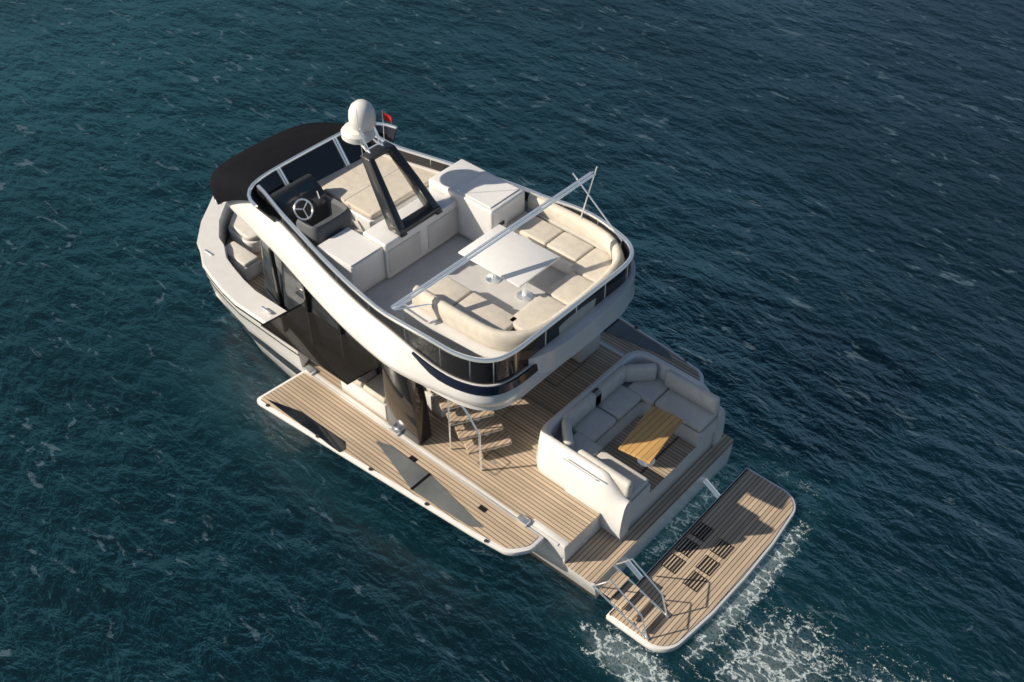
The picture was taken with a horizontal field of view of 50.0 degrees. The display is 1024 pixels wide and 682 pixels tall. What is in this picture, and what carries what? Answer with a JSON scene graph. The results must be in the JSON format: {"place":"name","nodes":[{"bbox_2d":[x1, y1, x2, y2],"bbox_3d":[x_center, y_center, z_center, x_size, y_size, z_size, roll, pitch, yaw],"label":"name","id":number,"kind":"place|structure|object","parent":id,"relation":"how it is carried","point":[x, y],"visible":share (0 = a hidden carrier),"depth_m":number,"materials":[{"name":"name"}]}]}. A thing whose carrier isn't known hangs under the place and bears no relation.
{"place":"outdoors","nodes":[
{"label":"outdoors","id":0,"kind":"place"},
{"bbox_2d":[0,0,1023,681],"bbox_3d":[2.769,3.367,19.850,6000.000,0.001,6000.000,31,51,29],"label":"sea","id":1,"kind":"structure","parent":0,"point":[812,210],"depth_m":23.80,"materials":[{"name":"liquid"}]},
{"bbox_2d":[197,197,732,598],"bbox_3d":[-1.893,0.110,22.448,12.454,2.419,4.638,31,51,29],"label":"yacht hull","id":2,"kind":"object","parent":1,"relation":"on","point":[228,244],"visible":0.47,"depth_m":21.99,"materials":[{"name":"white plastic"}]},
{"bbox_2d":[260,239,599,445],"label":"cabin windows","id":3,"kind":"structure","parent":2,"relation":"on","point":[308,325],"depth_m":20.58,"materials":[{"name":"black glass"}]},
{"bbox_2d":[210,122,634,410],"bbox_3d":[-2.119,-2.098,20.663,8.590,1.284,4.806,31,51,29],"label":"flybridge","id":4,"kind":"object","parent":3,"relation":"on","point":[244,183],"visible":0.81,"depth_m":19.88,"materials":[{"name":"white plastic"}]},
{"bbox_2d":[265,157,635,373],"bbox_3d":[-1.183,-1.823,20.158,6.679,0.970,4.445,31,51,29],"label":"flybridge furniture","id":5,"kind":"object","parent":4,"relation":"on","point":[479,206],"visible":0.84,"depth_m":19.82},
{"bbox_2d":[341,99,442,237],"bbox_3d":[-2.324,-3.138,19.941,1.864,2.610,1.075,31,51,29],"label":"radar mast","id":6,"kind":"object","parent":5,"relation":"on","point":[358,128],"visible":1,"depth_m":19.73,"materials":[{"name":"grey metal"}]},
{"bbox_2d":[391,166,622,310],"bbox_3d":[-0.184,-1.501,19.026,4.360,1.962,1.057,-21,47,-21],"label":"bimini frame","id":7,"kind":"object","parent":5,"relation":"on","point":[395,306],"visible":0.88,"depth_m":18.78,"materials":[{"name":"silver metal"}]},
{"bbox_2d":[257,317,732,582],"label":"deck","id":8,"kind":"structure","parent":2,"relation":"on","point":[519,484],"depth_m":19.74,"materials":[{"name":"brown wood"}]},
{"bbox_2d":[430,390,511,470],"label":"flybridge stairs","id":9,"kind":"structure","parent":8,"relation":"on","point":[479,428],"depth_m":19.57,"materials":[{"name":"brown wood"}]},
{"bbox_2d":[341,351,724,539],"bbox_3d":[0.343,1.003,20.478,5.980,1.460,4.130,31,51,29],"label":"cockpit furniture","id":10,"kind":"object","parent":8,"relation":"on","point":[590,422],"visible":0.81,"depth_m":19.65,"materials":[{"name":"white fabric"}]},
{"bbox_2d":[592,468,795,652],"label":"swim platform","id":11,"kind":"structure","parent":2,"relation":"attached to","point":[687,586],"depth_m":19.05,"materials":[{"name":"brown wood"}]}
]}

